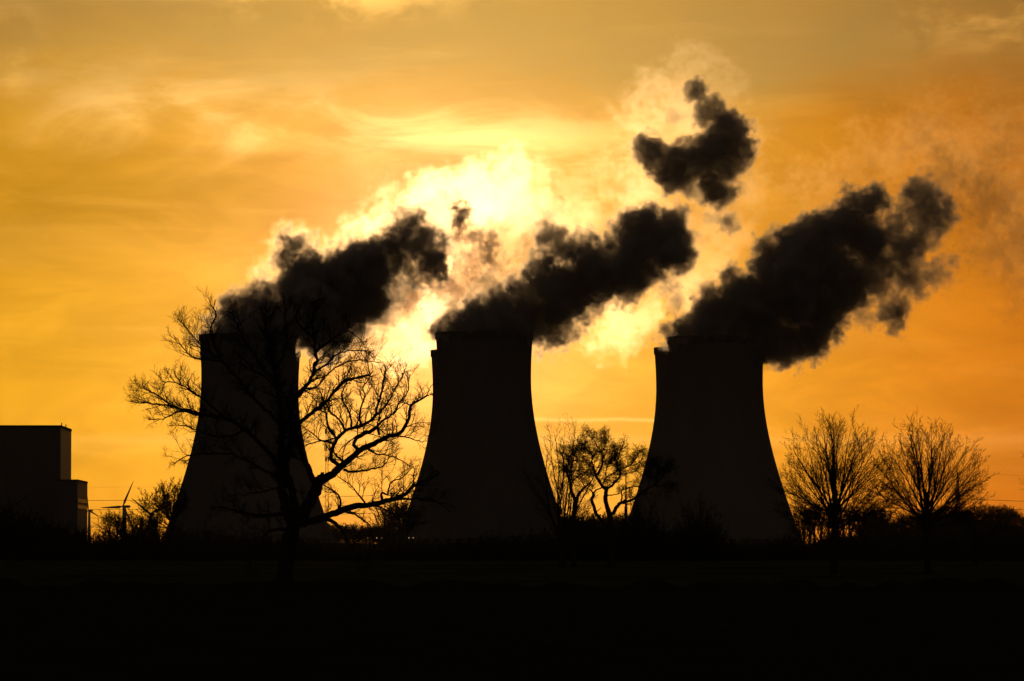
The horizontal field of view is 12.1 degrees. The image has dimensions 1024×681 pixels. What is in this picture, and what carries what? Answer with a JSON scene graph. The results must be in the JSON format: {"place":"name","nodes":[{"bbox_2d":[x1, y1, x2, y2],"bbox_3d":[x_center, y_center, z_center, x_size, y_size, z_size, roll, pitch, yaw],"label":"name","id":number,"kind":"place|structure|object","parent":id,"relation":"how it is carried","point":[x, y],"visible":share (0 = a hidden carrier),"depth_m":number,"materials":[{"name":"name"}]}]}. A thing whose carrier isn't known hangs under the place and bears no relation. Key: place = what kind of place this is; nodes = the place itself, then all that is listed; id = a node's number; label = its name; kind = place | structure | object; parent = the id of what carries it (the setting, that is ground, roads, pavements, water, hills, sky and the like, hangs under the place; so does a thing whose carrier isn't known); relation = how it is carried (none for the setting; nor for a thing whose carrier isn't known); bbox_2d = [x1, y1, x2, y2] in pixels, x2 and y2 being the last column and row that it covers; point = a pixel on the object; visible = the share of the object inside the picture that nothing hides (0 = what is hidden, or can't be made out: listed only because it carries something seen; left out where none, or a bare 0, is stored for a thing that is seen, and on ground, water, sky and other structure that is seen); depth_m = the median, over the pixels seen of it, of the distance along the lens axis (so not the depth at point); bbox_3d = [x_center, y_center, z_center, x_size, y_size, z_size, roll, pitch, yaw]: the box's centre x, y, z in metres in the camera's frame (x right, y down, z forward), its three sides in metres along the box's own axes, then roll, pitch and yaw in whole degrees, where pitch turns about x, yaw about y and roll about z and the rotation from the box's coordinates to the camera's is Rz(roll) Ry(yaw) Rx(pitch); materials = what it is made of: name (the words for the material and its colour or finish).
{"place":"outdoors","nodes":[
{"label":"outdoors","id":0,"kind":"place"},
{"bbox_2d":[0,423,71,536],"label":"boiler house","id":1,"kind":"structure","parent":0,"point":[35,462],"depth_m":2500.07,"materials":[{"name":"metal"}]},
{"bbox_2d":[105,505,345,509],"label":"power cable","id":2,"kind":"object","parent":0,"point":[133,509],"visible":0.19,"depth_m":2903.48,"materials":[{"name":"metal"}]},
{"bbox_2d":[100,496,351,500],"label":"power cable","id":3,"kind":"object","parent":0,"point":[138,500],"visible":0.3,"depth_m":2906.01,"materials":[{"name":"metal"}]},
{"bbox_2d":[152,543,787,551],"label":"embankment","id":4,"kind":"structure","parent":0,"point":[434,544],"depth_m":2438.63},
{"bbox_2d":[0,560,1023,588],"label":"meadow","id":5,"kind":"structure","parent":0,"point":[29,573],"depth_m":486.85,"materials":[{"name":"black plant"}]},
{"bbox_2d":[123,283,459,580],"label":"oak tree","id":6,"kind":"object","parent":5,"relation":"on","point":[295,516],"visible":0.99,"depth_m":288.56,"materials":[{"name":"black plant"}]},
{"bbox_2d":[516,413,618,567],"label":"ash tree","id":7,"kind":"object","parent":5,"relation":"on","point":[562,514],"visible":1,"depth_m":579.49,"materials":[{"name":"black plant"}]},
{"bbox_2d":[549,434,597,566],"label":"oak tree","id":8,"kind":"object","parent":5,"relation":"on","point":[581,450],"visible":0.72,"depth_m":598.64,"materials":[{"name":"black plant"}]},
{"bbox_2d":[572,424,681,566],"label":"oak tree","id":9,"kind":"object","parent":5,"relation":"on","point":[617,464],"visible":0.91,"depth_m":606.47,"materials":[{"name":"black plant"}]},
{"bbox_2d":[614,484,670,560],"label":"round bush","id":10,"kind":"object","parent":5,"relation":"on","point":[645,544],"visible":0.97,"depth_m":858.20,"materials":[{"name":"black plant"}]},
{"bbox_2d":[658,491,734,560],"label":"round bush","id":11,"kind":"object","parent":5,"relation":"on","point":[697,546],"visible":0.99,"depth_m":848.18,"materials":[{"name":"black plant"}]},
{"bbox_2d":[765,407,914,574],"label":"lime tree","id":12,"kind":"object","parent":5,"relation":"on","point":[833,472],"visible":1,"depth_m":439.42,"materials":[{"name":"black plant"}]},
{"bbox_2d":[856,406,998,573],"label":"lime tree","id":13,"kind":"object","parent":5,"relation":"on","point":[925,518],"visible":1,"depth_m":439.42,"materials":[{"name":"black plant"}]},
{"bbox_2d":[952,480,1013,565],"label":"thorn tree","id":14,"kind":"object","parent":5,"relation":"on","point":[975,543],"visible":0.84,"depth_m":637.93,"materials":[{"name":"black plant"}]},
{"bbox_2d":[0,552,1023,680],"bbox_3d":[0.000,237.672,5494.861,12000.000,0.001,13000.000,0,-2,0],"label":"ground","id":15,"kind":"structure","parent":0,"point":[429,642],"depth_m":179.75,"materials":[{"name":"black"}]},
{"bbox_2d":[56,479,87,541],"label":"turbine hall","id":16,"kind":"structure","parent":15,"relation":"on","point":[71,499],"depth_m":2476.97,"materials":[{"name":"concrete"}]},
{"bbox_2d":[87,496,100,534],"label":"wind turbine","id":17,"kind":"object","parent":15,"relation":"on","point":[89,519],"visible":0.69,"depth_m":7593.16,"materials":[{"name":"paint"}]},
{"bbox_2d":[98,507,114,531],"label":"tree","id":18,"kind":"object","parent":15,"relation":"on","point":[106,516],"visible":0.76,"depth_m":2702.49,"materials":[{"name":"black plant"}]},
{"bbox_2d":[102,510,125,534],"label":"tree","id":19,"kind":"object","parent":15,"relation":"on","point":[116,520],"visible":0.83,"depth_m":2677.32,"materials":[{"name":"black plant"}]},
{"bbox_2d":[91,511,137,532],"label":"tree","id":20,"kind":"object","parent":15,"relation":"on","point":[114,520],"visible":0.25,"depth_m":2719.84,"materials":[{"name":"black plant"}]},
{"bbox_2d":[101,482,132,529],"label":"wind turbine","id":21,"kind":"object","parent":15,"relation":"on","point":[125,507],"visible":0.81,"depth_m":4995.00,"materials":[{"name":"paint"}]},
{"bbox_2d":[116,513,131,534],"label":"tree","id":22,"kind":"object","parent":15,"relation":"on","point":[125,520],"visible":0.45,"depth_m":2712.12,"materials":[{"name":"black plant"}]},
{"bbox_2d":[113,512,138,529],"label":"tree","id":23,"kind":"object","parent":15,"relation":"on","point":[129,520],"visible":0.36,"depth_m":2717.61,"materials":[{"name":"black plant"}]},
{"bbox_2d":[129,512,157,532],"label":"tree","id":24,"kind":"object","parent":15,"relation":"on","point":[142,523],"visible":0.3,"depth_m":2690.93,"materials":[{"name":"black plant"}]},
{"bbox_2d":[135,513,166,534],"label":"tree","id":25,"kind":"object","parent":15,"relation":"on","point":[152,524],"visible":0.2,"depth_m":2670.54,"materials":[{"name":"black plant"}]},
{"bbox_2d":[127,476,190,554],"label":"round tree","id":26,"kind":"object","parent":15,"relation":"on","point":[167,507],"visible":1,"depth_m":1148.81,"materials":[{"name":"black plant"}]},
{"bbox_2d":[165,333,334,542],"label":"cooling tower","id":27,"kind":"structure","parent":15,"relation":"on","point":[202,472],"depth_m":2574.77,"materials":[{"name":"concrete"}]},
{"bbox_2d":[295,350,334,541],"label":"cooling tower","id":28,"kind":"structure","parent":15,"relation":"on","point":[298,356],"depth_m":2785.85,"materials":[{"name":"concrete"}]},
{"bbox_2d":[324,429,328,546],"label":"lattice mast","id":29,"kind":"object","parent":15,"relation":"on","point":[325,449],"visible":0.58,"depth_m":1749.19,"materials":[{"name":"metal"}]},
{"bbox_2d":[329,520,401,543],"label":"treeline","id":30,"kind":"object","parent":15,"relation":"on","point":[338,535],"visible":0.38,"depth_m":2933.90,"materials":[{"name":"black plant"}]},
{"bbox_2d":[366,509,396,541],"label":"poplar tree","id":31,"kind":"object","parent":15,"relation":"on","point":[384,527],"visible":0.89,"depth_m":2335.67,"materials":[{"name":"black plant"}]},
{"bbox_2d":[364,502,407,551],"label":"poplar tree","id":32,"kind":"object","parent":15,"relation":"on","point":[388,537],"visible":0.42,"depth_m":2358.69,"materials":[{"name":"black plant"}]},
{"bbox_2d":[381,502,397,547],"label":"poplar tree","id":33,"kind":"object","parent":15,"relation":"on","point":[394,534],"visible":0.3,"depth_m":2360.19,"materials":[{"name":"black plant"}]},
{"bbox_2d":[389,496,413,545],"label":"poplar tree","id":34,"kind":"object","parent":15,"relation":"on","point":[407,539],"visible":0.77,"depth_m":2339.75,"materials":[{"name":"black plant"}]},
{"bbox_2d":[380,500,430,548],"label":"poplar tree","id":35,"kind":"object","parent":15,"relation":"on","point":[395,521],"visible":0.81,"depth_m":2331.09,"materials":[{"name":"black plant"}]},
{"bbox_2d":[397,501,420,548],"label":"poplar tree","id":36,"kind":"object","parent":15,"relation":"on","point":[406,532],"visible":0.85,"depth_m":2336.58,"materials":[{"name":"black plant"}]},
{"bbox_2d":[397,349,436,538],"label":"cooling tower","id":37,"kind":"structure","parent":15,"relation":"on","point":[433,354],"depth_m":2782.88,"materials":[{"name":"concrete"}]},
{"bbox_2d":[398,331,561,543],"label":"cooling tower","id":38,"kind":"structure","parent":15,"relation":"on","point":[484,440],"depth_m":2575.20,"materials":[{"name":"concrete"}]},
{"bbox_2d":[0,492,1023,556],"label":"scrub","id":39,"kind":"object","parent":15,"relation":"on","point":[12,536],"visible":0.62,"depth_m":1229.01,"materials":[{"name":"black plant"}]},
{"bbox_2d":[0,577,1023,591],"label":"field bank","id":40,"kind":"structure","parent":15,"relation":"on","point":[992,584],"depth_m":267.09,"materials":[{"name":"black"}]},
{"bbox_2d":[566,511,629,535],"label":"treeline","id":41,"kind":"object","parent":15,"relation":"on","point":[598,522],"visible":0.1,"depth_m":2879.24,"materials":[{"name":"black plant"}]},
{"bbox_2d":[628,346,668,534],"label":"cooling tower","id":42,"kind":"structure","parent":15,"relation":"on","point":[662,374],"depth_m":2778.00,"materials":[{"name":"concrete"}]},
{"bbox_2d":[634,335,796,543],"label":"cooling tower","id":43,"kind":"structure","parent":15,"relation":"on","point":[716,442],"depth_m":2575.79,"materials":[{"name":"concrete"}]},
{"bbox_2d":[778,510,816,543],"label":"slender tree","id":44,"kind":"object","parent":15,"relation":"on","point":[794,524],"visible":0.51,"depth_m":2164.09,"materials":[{"name":"black plant"}]},
{"bbox_2d":[783,509,816,540],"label":"slender tree","id":45,"kind":"object","parent":15,"relation":"on","point":[805,526],"visible":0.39,"depth_m":2155.25,"materials":[{"name":"black plant"}]},
{"bbox_2d":[800,508,819,542],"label":"slender tree","id":46,"kind":"object","parent":15,"relation":"on","point":[814,521],"visible":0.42,"depth_m":2151.95,"materials":[{"name":"black plant"}]},
{"bbox_2d":[793,501,826,536],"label":"slender tree","id":47,"kind":"object","parent":15,"relation":"on","point":[806,514],"visible":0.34,"depth_m":2154.88,"materials":[{"name":"black plant"}]},
{"bbox_2d":[792,500,831,540],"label":"slender tree","id":48,"kind":"object","parent":15,"relation":"on","point":[821,527],"visible":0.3,"depth_m":2149.81,"materials":[{"name":"black plant"}]},
{"bbox_2d":[819,505,855,534],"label":"slender tree","id":49,"kind":"object","parent":15,"relation":"on","point":[839,514],"visible":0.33,"depth_m":2124.41,"materials":[{"name":"black plant"}]},
{"bbox_2d":[840,504,860,542],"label":"slender tree","id":50,"kind":"object","parent":15,"relation":"on","point":[843,528],"visible":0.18,"depth_m":2152.66,"materials":[{"name":"black plant"}]},
{"bbox_2d":[844,502,868,543],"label":"slender tree","id":51,"kind":"object","parent":15,"relation":"on","point":[850,533],"visible":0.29,"depth_m":2170.90,"materials":[{"name":"black plant"}]},
{"bbox_2d":[851,509,868,533],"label":"crest tree","id":52,"kind":"object","parent":15,"relation":"on","point":[855,529],"visible":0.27,"depth_m":2247.03,"materials":[{"name":"black plant"}]},
{"bbox_2d":[851,514,869,534],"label":"crest tree","id":53,"kind":"object","parent":15,"relation":"on","point":[865,525],"visible":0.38,"depth_m":2245.12,"materials":[{"name":"black plant"}]},
{"bbox_2d":[857,509,892,533],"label":"crest tree","id":54,"kind":"object","parent":15,"relation":"on","point":[868,524],"visible":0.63,"depth_m":2242.59,"materials":[{"name":"black plant"}]},
{"bbox_2d":[859,510,893,535],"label":"crest tree","id":55,"kind":"object","parent":15,"relation":"on","point":[870,521],"visible":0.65,"depth_m":2232.45,"materials":[{"name":"black plant"}]},
{"bbox_2d":[865,510,890,540],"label":"crest tree","id":56,"kind":"object","parent":15,"relation":"on","point":[875,525],"visible":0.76,"depth_m":2223.68,"materials":[{"name":"black plant"}]},
{"bbox_2d":[880,516,897,535],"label":"crest tree","id":57,"kind":"object","parent":15,"relation":"on","point":[888,526],"visible":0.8,"depth_m":2226.55,"materials":[{"name":"black plant"}]},
{"bbox_2d":[0,0,1023,542],"label":"sky","id":58,"kind":"structure","parent":0,"point":[839,184],"materials":[{"name":"orange"}]},
{"bbox_2d":[624,480,627,521],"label":"tapered mast","id":59,"kind":"object","parent":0,"point":[626,505],"visible":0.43,"depth_m":2348.30,"materials":[{"name":"metal"}]},
{"bbox_2d":[812,521,1022,552],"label":"hill","id":60,"kind":"structure","parent":0,"point":[942,541],"depth_m":2255.67,"materials":[{"name":"black"}]},
{"bbox_2d":[845,504,1023,546],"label":"woodland","id":61,"kind":"object","parent":60,"relation":"on","point":[999,512],"visible":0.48,"depth_m":2230.63,"materials":[{"name":"black plant"}]}
]}

